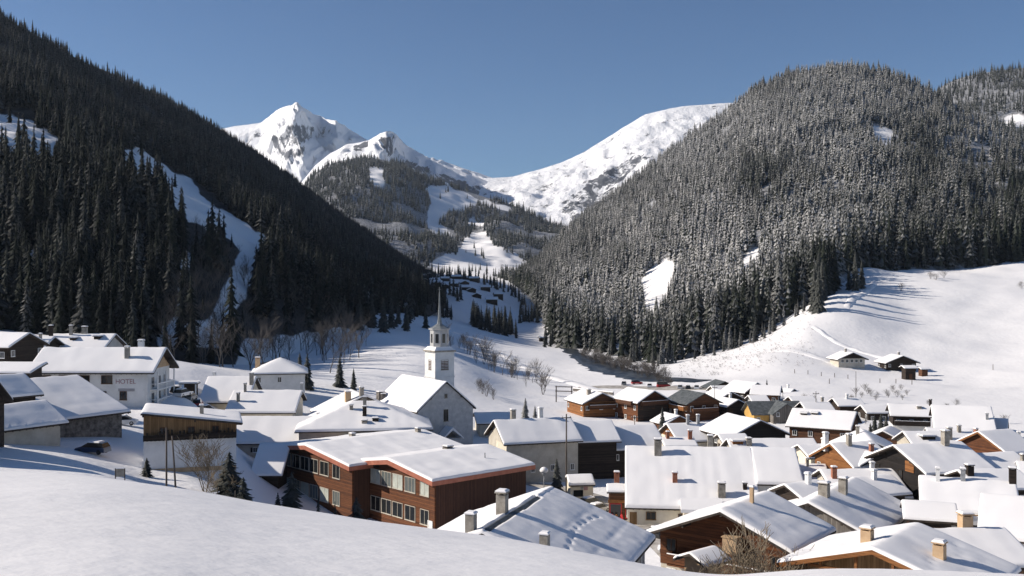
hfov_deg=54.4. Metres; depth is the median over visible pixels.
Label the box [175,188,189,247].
conifer
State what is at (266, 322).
bare tree
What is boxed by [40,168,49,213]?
conifer
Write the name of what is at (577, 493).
window
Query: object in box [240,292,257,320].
bare tree
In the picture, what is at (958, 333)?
ground
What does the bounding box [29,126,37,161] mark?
conifer
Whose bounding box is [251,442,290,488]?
house
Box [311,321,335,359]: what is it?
bare tree
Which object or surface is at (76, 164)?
conifer
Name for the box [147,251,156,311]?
conifer
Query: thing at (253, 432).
house
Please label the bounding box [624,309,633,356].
conifer
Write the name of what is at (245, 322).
bare tree
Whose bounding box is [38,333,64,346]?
house
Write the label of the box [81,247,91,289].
conifer
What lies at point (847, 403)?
house
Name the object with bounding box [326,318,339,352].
bare tree
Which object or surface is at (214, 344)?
bare tree
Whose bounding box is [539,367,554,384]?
bare tree
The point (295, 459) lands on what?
window
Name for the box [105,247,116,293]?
conifer
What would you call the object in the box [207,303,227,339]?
bare tree
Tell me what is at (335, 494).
window
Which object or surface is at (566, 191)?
mountain
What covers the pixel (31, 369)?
shed
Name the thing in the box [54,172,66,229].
conifer
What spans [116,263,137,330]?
conifer
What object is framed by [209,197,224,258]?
conifer
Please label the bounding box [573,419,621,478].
barn
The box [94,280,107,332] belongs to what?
conifer
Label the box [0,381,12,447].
house
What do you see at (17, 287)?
conifer
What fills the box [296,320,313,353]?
bare tree
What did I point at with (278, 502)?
conifer
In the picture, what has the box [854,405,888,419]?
house
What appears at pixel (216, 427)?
window
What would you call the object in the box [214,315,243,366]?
bare tree
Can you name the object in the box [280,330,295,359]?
bare tree
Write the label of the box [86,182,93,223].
conifer
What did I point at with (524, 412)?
conifer
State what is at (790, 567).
bare tree
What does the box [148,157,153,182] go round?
conifer
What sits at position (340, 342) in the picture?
bare tree
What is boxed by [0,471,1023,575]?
snowfield
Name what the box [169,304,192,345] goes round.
bare tree
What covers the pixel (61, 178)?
conifer
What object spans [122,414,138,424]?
parked car
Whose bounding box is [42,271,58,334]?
conifer
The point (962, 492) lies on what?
house
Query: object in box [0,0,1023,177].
sky
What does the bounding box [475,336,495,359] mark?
bare tree
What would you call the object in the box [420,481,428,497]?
window
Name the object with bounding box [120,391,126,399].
window
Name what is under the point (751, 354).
twigs
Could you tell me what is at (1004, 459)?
house
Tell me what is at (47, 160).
conifer
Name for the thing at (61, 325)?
conifer
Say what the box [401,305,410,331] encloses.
conifer
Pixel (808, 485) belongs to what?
shed
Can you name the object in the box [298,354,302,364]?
conifer
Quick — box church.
[376,287,475,443]
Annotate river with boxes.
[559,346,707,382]
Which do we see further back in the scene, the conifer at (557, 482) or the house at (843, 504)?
the conifer at (557, 482)
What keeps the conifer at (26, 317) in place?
on the mountain at (197, 196)
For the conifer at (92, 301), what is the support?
on the mountain at (197, 196)
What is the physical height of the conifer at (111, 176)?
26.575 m
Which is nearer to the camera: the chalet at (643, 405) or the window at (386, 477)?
the window at (386, 477)
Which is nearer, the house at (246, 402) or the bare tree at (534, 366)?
the house at (246, 402)
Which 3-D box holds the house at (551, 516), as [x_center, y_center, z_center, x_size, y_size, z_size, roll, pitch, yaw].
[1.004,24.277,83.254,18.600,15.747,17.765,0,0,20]
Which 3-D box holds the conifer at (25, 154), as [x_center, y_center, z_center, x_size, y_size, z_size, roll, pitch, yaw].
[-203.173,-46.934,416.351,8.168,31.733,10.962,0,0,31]
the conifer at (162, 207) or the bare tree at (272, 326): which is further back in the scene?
the conifer at (162, 207)
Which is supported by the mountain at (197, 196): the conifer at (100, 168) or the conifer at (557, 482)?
the conifer at (100, 168)
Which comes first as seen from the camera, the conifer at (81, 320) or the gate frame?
the conifer at (81, 320)
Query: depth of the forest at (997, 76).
2135.39 m
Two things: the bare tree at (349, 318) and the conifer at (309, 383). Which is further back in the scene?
the bare tree at (349, 318)
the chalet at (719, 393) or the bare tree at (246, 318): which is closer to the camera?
the chalet at (719, 393)
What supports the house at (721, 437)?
on the ground
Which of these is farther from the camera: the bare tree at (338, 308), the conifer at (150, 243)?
the bare tree at (338, 308)
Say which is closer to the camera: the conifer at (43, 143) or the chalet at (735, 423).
the chalet at (735, 423)
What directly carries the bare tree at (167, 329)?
on the mountain at (197, 196)
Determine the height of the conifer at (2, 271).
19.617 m
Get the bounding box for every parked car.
[74,440,110,454]
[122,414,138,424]
[170,385,180,392]
[173,388,191,397]
[184,391,197,400]
[192,398,202,405]
[197,404,213,408]
[580,495,603,503]
[590,501,608,511]
[631,380,642,383]
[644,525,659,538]
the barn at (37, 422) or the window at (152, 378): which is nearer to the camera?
the barn at (37, 422)
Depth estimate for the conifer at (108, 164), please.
411.32 m
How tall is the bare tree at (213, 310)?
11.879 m
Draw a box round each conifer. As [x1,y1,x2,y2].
[0,167,10,212]
[0,253,4,285]
[1,247,13,314]
[2,127,8,150]
[2,147,10,187]
[6,185,23,244]
[8,224,24,279]
[8,255,19,318]
[9,250,16,290]
[9,273,24,331]
[11,261,24,320]
[15,151,21,178]
[18,154,28,188]
[18,165,28,207]
[19,167,29,225]
[19,281,34,332]
[20,138,31,175]
[21,229,28,265]
[21,246,27,283]
[22,242,35,295]
[25,166,41,229]
[26,174,42,233]
[28,154,43,207]
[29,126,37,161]
[31,249,34,268]
[32,240,43,290]
[33,252,42,293]
[36,260,49,330]
[39,127,46,156]
[40,140,52,174]
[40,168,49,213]
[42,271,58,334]
[46,253,54,300]
[47,189,57,240]
[48,144,51,172]
[48,216,57,262]
[49,146,58,180]
[49,215,66,267]
[49,246,60,296]
[50,252,69,331]
[50,271,68,333]
[51,140,60,171]
[51,157,59,197]
[52,237,61,275]
[53,265,59,304]
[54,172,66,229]
[56,165,65,206]
[57,139,67,188]
[59,230,66,268]
[65,271,76,332]
[66,227,80,268]
[66,246,73,275]
[67,200,79,247]
[70,167,78,204]
[70,268,90,333]
[72,145,83,185]
[72,229,88,288]
[72,262,77,304]
[74,165,83,200]
[76,200,96,272]
[79,134,87,166]
[80,184,87,214]
[80,231,84,259]
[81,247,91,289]
[85,153,95,188]
[85,191,93,236]
[85,261,99,333]
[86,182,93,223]
[89,194,104,245]
[92,140,103,178]
[93,186,101,222]
[93,203,103,254]
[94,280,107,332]
[96,257,103,290]
[97,154,104,182]
[101,151,113,181]
[102,168,112,212]
[102,210,114,254]
[102,239,115,284]
[104,273,112,316]
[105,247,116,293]
[108,159,114,194]
[109,264,118,316]
[109,272,112,291]
[110,165,125,208]
[112,162,124,205]
[112,235,117,266]
[114,280,122,335]
[115,275,130,339]
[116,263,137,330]
[117,184,127,225]
[117,206,124,240]
[117,237,127,270]
[118,214,132,266]
[125,257,131,283]
[125,291,140,346]
[126,151,131,175]
[129,243,143,299]
[130,165,143,214]
[130,232,144,282]
[132,213,144,262]
[132,219,135,242]
[133,269,140,325]
[135,152,145,193]
[139,459,154,477]
[141,155,152,215]
[142,267,152,316]
[143,192,155,242]
[143,225,153,265]
[143,239,154,278]
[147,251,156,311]
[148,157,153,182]
[148,238,165,309]
[150,155,161,198]
[154,228,159,256]
[156,172,167,232]
[157,240,162,273]
[162,243,177,315]
[164,214,178,271]
[171,278,188,350]
[173,251,188,314]
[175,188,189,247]
[177,188,190,249]
[184,252,193,311]
[184,276,201,348]
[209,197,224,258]
[209,452,253,497]
[223,266,245,357]
[236,477,252,500]
[251,227,268,290]
[264,262,282,317]
[269,227,279,266]
[275,493,281,505]
[277,236,290,295]
[280,471,303,508]
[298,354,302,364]
[304,354,314,390]
[316,494,319,511]
[332,357,348,387]
[346,307,352,328]
[347,497,366,519]
[351,368,356,390]
[353,303,357,326]
[356,300,364,330]
[366,298,376,327]
[377,297,389,332]
[387,297,397,328]
[394,302,401,324]
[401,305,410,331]
[421,308,429,328]
[521,398,529,417]
[532,407,536,417]
[551,459,564,491]
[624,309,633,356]
[658,407,664,429]
[693,281,704,322]
[709,289,722,349]
[740,266,748,299]
[744,275,757,314]
[770,250,783,294]
[771,260,784,316]
[782,250,789,289]
[806,265,817,311]
[812,267,826,313]
[815,260,823,301]
[817,251,828,295]
[820,240,831,293]
[820,260,828,300]
[845,266,851,289]
[848,249,860,290]
[859,261,865,288]
[871,415,877,431]
[878,414,884,428]
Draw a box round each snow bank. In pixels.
[330,348,471,367]
[767,349,829,362]
[811,325,882,357]
[844,282,876,308]
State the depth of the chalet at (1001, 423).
212.98 m
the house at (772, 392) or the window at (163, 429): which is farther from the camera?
the house at (772, 392)
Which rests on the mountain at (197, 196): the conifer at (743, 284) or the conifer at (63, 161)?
the conifer at (63, 161)
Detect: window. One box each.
[0,352,4,358]
[79,375,89,381]
[101,375,112,383]
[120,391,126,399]
[151,376,154,388]
[151,392,154,402]
[159,427,165,434]
[187,426,194,433]
[212,425,218,432]
[251,447,257,452]
[287,453,290,466]
[291,454,299,468]
[293,479,299,489]
[300,456,308,471]
[300,481,308,496]
[309,458,317,473]
[309,484,317,499]
[319,460,328,476]
[319,487,328,502]
[332,464,339,479]
[332,490,339,506]
[370,468,380,484]
[370,495,380,511]
[381,470,391,487]
[381,498,391,515]
[392,473,402,490]
[392,501,402,518]
[404,476,415,493]
[404,504,415,522]
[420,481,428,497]
[420,508,428,526]
[443,409,448,421]
[574,490,582,496]
[610,503,621,517]
[646,512,655,519]
[665,537,676,552]
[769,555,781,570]
[898,469,902,478]
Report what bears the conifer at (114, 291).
on the mountain at (197, 196)
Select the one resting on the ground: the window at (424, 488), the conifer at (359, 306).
the conifer at (359, 306)
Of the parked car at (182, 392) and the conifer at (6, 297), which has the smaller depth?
the parked car at (182, 392)
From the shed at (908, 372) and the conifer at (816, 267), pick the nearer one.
the shed at (908, 372)
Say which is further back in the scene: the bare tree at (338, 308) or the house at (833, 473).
the bare tree at (338, 308)
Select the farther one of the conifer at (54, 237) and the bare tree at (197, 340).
the conifer at (54, 237)
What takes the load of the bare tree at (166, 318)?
on the mountain at (197, 196)
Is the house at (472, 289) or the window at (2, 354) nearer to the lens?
the window at (2, 354)
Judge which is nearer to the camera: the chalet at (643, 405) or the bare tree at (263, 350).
the chalet at (643, 405)
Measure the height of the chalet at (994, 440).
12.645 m
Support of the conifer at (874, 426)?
on the ground
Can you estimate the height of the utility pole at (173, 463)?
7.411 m
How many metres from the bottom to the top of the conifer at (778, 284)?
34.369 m
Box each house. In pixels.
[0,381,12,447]
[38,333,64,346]
[48,325,126,346]
[140,403,242,483]
[199,372,262,409]
[225,382,306,415]
[236,412,319,457]
[251,356,307,402]
[251,442,290,488]
[294,396,432,439]
[310,386,385,411]
[438,486,655,563]
[440,276,448,280]
[448,281,459,286]
[451,275,460,278]
[460,280,469,284]
[461,285,471,290]
[467,287,476,292]
[469,276,479,282]
[471,293,481,298]
[473,412,509,437]
[480,285,490,291]
[484,407,582,482]
[485,297,497,304]
[492,292,503,300]
[625,434,803,524]
[659,414,708,446]
[661,429,697,445]
[700,379,728,387]
[706,385,725,390]
[713,433,747,445]
[720,437,816,447]
[722,380,760,401]
[741,400,798,423]
[744,395,769,400]
[749,385,782,400]
[783,396,817,401]
[788,475,906,533]
[791,437,822,462]
[794,396,834,409]
[799,457,826,479]
[812,461,913,499]
[827,394,864,412]
[829,425,892,447]
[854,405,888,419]
[858,442,874,466]
[872,425,900,443]
[885,398,931,430]
[892,424,972,443]
[917,466,1018,526]
[923,427,972,431]
[934,510,1023,573]
[942,463,1023,495]
[977,451,1023,467]
[977,493,1023,545]
[1016,461,1023,473]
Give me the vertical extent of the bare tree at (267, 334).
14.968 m
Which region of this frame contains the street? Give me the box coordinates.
[526,482,659,556]
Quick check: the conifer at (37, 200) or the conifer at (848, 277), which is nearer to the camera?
the conifer at (37, 200)
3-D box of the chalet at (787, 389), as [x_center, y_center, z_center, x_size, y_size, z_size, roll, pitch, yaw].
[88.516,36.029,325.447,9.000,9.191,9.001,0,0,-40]
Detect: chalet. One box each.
[0,332,49,361]
[564,388,615,416]
[613,387,671,421]
[647,485,835,574]
[668,389,723,421]
[699,413,790,446]
[706,389,745,400]
[717,393,744,415]
[776,522,1022,573]
[782,384,796,391]
[785,408,861,443]
[809,431,881,468]
[826,348,868,368]
[874,352,920,370]
[956,428,1023,455]
[994,418,1008,428]
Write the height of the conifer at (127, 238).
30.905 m
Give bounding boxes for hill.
[308,158,558,270]
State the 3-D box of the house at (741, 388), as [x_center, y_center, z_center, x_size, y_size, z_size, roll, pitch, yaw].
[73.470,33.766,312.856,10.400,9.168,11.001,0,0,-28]
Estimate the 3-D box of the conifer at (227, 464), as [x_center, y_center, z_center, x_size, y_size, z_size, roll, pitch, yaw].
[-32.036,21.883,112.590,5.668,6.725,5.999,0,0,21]
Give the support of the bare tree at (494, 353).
on the ground
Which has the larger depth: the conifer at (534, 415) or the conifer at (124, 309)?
the conifer at (124, 309)
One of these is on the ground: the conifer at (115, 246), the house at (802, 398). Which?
the house at (802, 398)
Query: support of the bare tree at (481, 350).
on the ground
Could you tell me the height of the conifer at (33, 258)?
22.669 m
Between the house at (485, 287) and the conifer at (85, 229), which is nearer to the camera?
the conifer at (85, 229)
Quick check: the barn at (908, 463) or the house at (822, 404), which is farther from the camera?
the house at (822, 404)
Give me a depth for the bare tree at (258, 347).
286.82 m
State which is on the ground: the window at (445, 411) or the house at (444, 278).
the house at (444, 278)
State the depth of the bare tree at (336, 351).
295.56 m
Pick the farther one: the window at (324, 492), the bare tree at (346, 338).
the bare tree at (346, 338)
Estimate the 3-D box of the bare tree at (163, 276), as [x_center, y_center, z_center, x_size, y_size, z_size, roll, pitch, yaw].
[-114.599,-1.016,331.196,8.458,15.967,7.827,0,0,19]
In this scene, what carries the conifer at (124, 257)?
on the mountain at (197, 196)
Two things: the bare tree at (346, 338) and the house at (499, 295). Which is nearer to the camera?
the bare tree at (346, 338)
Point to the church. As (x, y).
(440, 401)
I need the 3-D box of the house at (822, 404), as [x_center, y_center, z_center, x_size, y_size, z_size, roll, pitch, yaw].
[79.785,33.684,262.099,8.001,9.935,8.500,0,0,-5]
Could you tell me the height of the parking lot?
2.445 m
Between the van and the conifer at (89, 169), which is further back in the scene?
the conifer at (89, 169)
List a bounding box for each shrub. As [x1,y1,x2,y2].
[476,378,488,393]
[479,381,491,395]
[659,366,670,375]
[659,371,670,381]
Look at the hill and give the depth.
2488.49 m
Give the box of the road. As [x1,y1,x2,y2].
[418,315,613,396]
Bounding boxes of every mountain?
[0,21,445,364]
[223,102,490,181]
[302,131,487,194]
[479,103,734,225]
[525,70,1023,346]
[936,68,1023,144]
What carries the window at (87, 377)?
in the hotel
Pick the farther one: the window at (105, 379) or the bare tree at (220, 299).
the bare tree at (220, 299)
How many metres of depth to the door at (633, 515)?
152.86 m
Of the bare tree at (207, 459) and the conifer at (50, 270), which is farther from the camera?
the conifer at (50, 270)
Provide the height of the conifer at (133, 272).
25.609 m
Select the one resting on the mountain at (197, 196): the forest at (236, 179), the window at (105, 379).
the forest at (236, 179)
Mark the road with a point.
(563, 380)
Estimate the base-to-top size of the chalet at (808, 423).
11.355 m
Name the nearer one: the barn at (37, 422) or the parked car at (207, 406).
the barn at (37, 422)
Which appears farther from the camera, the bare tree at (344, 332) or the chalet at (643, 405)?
the bare tree at (344, 332)
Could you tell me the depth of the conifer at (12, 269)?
319.21 m
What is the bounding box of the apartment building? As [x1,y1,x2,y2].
[286,427,535,528]
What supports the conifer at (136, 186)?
on the mountain at (197, 196)
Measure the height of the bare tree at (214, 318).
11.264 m
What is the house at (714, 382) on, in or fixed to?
on the ground
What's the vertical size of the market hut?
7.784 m
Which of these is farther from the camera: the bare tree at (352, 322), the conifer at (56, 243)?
the bare tree at (352, 322)
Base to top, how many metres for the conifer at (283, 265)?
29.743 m
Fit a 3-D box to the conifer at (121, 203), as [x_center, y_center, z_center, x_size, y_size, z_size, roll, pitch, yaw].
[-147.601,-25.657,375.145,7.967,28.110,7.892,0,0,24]
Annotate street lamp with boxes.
[540,467,547,474]
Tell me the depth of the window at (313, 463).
172.70 m
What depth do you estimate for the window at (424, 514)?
154.70 m
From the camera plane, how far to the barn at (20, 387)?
133.51 m
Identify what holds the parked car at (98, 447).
on the ground
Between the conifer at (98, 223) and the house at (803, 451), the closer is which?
the house at (803, 451)
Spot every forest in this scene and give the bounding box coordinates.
[0,6,447,364]
[305,153,565,269]
[429,263,805,365]
[492,58,1023,362]
[933,62,1023,143]
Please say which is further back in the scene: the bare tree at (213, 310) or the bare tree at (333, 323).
the bare tree at (333, 323)
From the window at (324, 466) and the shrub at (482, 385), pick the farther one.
the shrub at (482, 385)
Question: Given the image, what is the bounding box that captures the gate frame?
[555,386,572,401]
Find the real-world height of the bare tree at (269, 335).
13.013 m
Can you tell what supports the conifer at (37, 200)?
on the mountain at (197, 196)
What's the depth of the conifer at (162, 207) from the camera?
400.89 m
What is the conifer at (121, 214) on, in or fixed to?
on the mountain at (197, 196)
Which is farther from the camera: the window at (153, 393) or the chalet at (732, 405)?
the chalet at (732, 405)
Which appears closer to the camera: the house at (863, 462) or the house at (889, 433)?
the house at (863, 462)
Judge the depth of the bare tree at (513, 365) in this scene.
391.74 m
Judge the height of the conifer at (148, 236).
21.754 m
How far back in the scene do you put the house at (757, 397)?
282.61 m
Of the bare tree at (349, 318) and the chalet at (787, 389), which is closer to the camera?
the chalet at (787, 389)
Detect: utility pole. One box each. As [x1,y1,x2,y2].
[165,427,166,485]
[171,436,176,487]
[561,414,570,492]
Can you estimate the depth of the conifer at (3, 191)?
388.09 m
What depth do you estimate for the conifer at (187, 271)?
335.79 m
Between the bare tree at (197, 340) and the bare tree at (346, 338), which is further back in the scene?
the bare tree at (346, 338)
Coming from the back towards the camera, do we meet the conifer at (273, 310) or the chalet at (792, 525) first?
the conifer at (273, 310)
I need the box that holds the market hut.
[565,474,594,498]
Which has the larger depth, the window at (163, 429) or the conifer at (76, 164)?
the conifer at (76, 164)
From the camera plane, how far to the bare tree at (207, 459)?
115.46 m
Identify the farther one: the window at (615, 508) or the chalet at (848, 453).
the chalet at (848, 453)
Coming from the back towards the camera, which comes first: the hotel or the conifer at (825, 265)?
the conifer at (825, 265)
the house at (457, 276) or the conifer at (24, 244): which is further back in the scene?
the house at (457, 276)
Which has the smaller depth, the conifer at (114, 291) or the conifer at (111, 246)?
the conifer at (114, 291)
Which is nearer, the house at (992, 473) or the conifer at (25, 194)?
the house at (992, 473)
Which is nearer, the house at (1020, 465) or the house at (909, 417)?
the house at (1020, 465)
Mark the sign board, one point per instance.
(119, 472)
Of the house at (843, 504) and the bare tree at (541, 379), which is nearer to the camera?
the house at (843, 504)
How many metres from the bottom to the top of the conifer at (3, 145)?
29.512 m
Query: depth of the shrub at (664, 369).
395.82 m
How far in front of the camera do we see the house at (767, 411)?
263.72 m
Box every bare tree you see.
[149,304,178,335]
[156,277,178,320]
[157,312,179,342]
[160,261,179,290]
[162,330,183,358]
[166,295,190,327]
[168,277,196,302]
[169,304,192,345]
[170,278,193,303]
[170,291,186,309]
[175,433,228,491]
[184,323,207,362]
[193,299,205,330]
[194,335,213,363]
[195,298,215,341]
[196,328,212,363]
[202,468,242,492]
[203,326,226,364]
[204,264,226,296]
[204,299,228,323]
[204,317,234,365]
[206,321,234,366]
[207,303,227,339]
[207,311,221,338]
[209,328,235,366]
[210,287,226,318]
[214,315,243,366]
[223,245,242,274]
[224,243,236,271]
[234,320,281,358]
[236,312,248,337]
[236,330,254,364]
[239,264,254,289]
[239,320,254,347]
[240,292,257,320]
[241,341,253,363]
[241,344,257,367]
[242,330,267,369]
[247,320,271,363]
[249,314,265,337]
[252,314,280,337]
[257,342,272,360]
[262,316,287,345]
[262,321,281,349]
[264,316,280,346]
[265,322,289,356]
[265,331,284,358]
[265,334,282,359]
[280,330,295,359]
[280,341,296,359]
[285,311,310,349]
[286,311,306,338]
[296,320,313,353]
[300,331,318,354]
[311,316,336,353]
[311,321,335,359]
[314,328,333,362]
[316,322,329,360]
[322,338,343,372]
[325,313,338,345]
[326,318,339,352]
[328,331,345,359]
[329,299,347,322]
[331,331,352,356]
[332,324,357,363]
[334,323,355,356]
[335,323,358,352]
[336,305,353,334]
[339,317,348,348]
[341,308,359,340]
[342,311,371,348]
[342,332,360,355]
[351,326,371,357]
[354,314,365,339]
[357,313,371,336]
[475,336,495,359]
[477,342,492,363]
[489,348,501,364]
[490,352,499,372]
[499,352,511,374]
[507,355,519,377]
[509,358,522,379]
[530,357,543,379]
[530,372,550,394]
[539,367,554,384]
[692,532,777,574]
[701,516,798,574]
[749,541,818,572]
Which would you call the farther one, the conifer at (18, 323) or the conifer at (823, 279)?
the conifer at (823, 279)
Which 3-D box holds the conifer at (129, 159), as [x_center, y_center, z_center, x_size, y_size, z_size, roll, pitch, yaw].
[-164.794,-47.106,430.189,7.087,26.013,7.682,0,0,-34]
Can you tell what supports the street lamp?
on the ground
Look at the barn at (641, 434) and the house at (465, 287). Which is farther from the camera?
the house at (465, 287)
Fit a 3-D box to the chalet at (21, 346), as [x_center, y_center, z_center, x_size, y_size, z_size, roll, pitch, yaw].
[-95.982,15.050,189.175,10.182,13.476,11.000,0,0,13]
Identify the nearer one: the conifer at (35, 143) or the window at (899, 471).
the window at (899, 471)
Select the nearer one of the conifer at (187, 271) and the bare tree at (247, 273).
the conifer at (187, 271)
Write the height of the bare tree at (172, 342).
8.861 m
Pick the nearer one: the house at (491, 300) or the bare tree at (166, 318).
the bare tree at (166, 318)
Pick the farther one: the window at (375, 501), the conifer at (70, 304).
the conifer at (70, 304)
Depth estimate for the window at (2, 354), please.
183.71 m
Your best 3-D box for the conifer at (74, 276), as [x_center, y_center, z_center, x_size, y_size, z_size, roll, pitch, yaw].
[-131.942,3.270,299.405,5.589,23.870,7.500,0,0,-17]
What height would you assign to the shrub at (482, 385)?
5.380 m
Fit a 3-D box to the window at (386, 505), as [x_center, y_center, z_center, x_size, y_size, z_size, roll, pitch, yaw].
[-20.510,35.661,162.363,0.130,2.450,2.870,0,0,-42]
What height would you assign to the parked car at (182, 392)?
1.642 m
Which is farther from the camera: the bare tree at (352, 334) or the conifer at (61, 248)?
the bare tree at (352, 334)
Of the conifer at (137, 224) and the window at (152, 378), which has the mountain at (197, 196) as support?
the conifer at (137, 224)
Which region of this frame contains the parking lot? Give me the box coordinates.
[578,385,706,389]
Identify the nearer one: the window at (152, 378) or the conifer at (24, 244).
the window at (152, 378)
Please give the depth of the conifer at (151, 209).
385.68 m
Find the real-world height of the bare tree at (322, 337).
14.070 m
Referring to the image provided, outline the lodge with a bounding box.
[929,404,996,430]
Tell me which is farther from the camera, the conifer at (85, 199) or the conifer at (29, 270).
the conifer at (85, 199)
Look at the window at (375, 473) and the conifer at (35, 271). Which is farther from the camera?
the conifer at (35, 271)
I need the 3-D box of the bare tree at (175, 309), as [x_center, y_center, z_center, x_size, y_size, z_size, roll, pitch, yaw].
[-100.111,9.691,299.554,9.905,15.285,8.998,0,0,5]
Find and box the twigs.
[678,312,815,376]
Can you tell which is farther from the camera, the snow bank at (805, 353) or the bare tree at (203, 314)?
the snow bank at (805, 353)
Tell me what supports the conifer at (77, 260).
on the mountain at (197, 196)
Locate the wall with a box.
[573,387,613,394]
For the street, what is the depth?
172.13 m
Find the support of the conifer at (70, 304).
on the mountain at (197, 196)
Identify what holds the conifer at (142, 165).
on the mountain at (197, 196)
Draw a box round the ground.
[0,261,1023,566]
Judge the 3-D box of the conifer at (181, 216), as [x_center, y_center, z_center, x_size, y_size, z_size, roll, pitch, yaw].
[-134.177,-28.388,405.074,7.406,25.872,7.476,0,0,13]
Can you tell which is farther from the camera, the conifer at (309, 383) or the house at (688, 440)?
the conifer at (309, 383)
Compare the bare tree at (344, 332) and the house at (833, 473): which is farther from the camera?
the bare tree at (344, 332)
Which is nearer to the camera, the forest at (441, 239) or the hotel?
the hotel
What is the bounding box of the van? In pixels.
[656,381,669,386]
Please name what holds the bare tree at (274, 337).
on the ground
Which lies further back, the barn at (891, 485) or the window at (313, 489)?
the window at (313, 489)
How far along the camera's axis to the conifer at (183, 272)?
323.80 m
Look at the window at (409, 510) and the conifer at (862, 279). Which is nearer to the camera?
the window at (409, 510)
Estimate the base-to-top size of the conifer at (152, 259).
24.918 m
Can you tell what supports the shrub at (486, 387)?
on the ground
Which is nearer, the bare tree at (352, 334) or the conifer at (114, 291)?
the conifer at (114, 291)
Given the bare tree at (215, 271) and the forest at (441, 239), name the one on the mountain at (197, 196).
the bare tree at (215, 271)
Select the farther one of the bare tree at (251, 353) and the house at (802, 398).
the bare tree at (251, 353)
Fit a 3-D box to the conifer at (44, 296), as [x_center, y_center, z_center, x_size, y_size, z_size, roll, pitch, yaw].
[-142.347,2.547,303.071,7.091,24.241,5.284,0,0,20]
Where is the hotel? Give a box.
[33,339,178,407]
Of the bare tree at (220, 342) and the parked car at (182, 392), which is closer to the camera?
the parked car at (182, 392)
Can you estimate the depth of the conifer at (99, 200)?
376.85 m
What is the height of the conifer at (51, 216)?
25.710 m
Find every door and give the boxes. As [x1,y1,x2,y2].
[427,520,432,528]
[630,512,636,524]
[905,460,913,472]
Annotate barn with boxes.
[0,373,43,403]
[4,400,68,445]
[30,375,130,437]
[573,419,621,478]
[615,424,661,476]
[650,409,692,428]
[850,468,912,499]
[864,429,994,499]
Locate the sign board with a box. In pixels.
[115,467,124,479]
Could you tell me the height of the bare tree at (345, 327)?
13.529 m
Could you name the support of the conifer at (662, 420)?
on the ground
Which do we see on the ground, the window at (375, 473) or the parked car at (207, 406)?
the parked car at (207, 406)
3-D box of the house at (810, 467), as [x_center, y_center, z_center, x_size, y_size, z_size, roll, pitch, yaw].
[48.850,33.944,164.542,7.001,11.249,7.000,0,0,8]
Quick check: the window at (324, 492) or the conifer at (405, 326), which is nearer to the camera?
the window at (324, 492)
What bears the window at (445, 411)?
in the church
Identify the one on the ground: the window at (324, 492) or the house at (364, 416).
the house at (364, 416)
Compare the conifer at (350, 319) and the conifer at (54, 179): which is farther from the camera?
the conifer at (350, 319)
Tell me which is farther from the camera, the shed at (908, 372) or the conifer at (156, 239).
the shed at (908, 372)
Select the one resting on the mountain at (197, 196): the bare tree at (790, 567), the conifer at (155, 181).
the conifer at (155, 181)
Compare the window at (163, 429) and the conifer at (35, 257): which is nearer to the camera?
the window at (163, 429)
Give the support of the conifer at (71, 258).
on the mountain at (197, 196)
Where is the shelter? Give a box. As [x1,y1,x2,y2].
[178,380,200,394]
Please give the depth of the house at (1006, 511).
107.87 m
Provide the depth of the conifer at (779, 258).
556.42 m
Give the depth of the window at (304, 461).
174.91 m
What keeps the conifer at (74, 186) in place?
on the mountain at (197, 196)
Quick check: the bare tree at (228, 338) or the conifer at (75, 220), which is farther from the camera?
the conifer at (75, 220)
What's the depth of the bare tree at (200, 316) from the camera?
304.22 m
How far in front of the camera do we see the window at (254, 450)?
197.62 m
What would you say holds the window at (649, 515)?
in the house at (663, 484)
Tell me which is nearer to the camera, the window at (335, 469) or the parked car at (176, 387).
the window at (335, 469)
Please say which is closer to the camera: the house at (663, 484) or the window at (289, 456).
the house at (663, 484)
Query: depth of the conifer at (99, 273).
309.90 m
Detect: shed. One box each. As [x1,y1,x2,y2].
[0,361,47,377]
[673,545,731,573]
[768,471,818,499]
[899,365,918,379]
[900,499,957,527]
[918,367,930,375]
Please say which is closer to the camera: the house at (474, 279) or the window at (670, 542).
the window at (670, 542)
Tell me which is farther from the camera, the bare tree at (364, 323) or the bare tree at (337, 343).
the bare tree at (364, 323)
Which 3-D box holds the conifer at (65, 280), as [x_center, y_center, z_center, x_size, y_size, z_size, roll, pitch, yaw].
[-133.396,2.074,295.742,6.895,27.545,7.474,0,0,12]
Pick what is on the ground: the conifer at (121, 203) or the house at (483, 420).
the house at (483, 420)
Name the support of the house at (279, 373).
on the ground
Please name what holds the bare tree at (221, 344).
on the ground
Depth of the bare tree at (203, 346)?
285.91 m
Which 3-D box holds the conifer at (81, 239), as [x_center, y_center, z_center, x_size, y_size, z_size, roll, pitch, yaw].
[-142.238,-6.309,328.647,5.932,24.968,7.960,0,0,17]
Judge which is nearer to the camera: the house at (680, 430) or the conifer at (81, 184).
the house at (680, 430)
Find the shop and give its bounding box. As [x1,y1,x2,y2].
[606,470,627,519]
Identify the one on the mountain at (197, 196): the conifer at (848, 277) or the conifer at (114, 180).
the conifer at (114, 180)
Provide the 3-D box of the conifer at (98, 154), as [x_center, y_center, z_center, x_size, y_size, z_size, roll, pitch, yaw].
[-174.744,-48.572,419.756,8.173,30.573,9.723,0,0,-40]

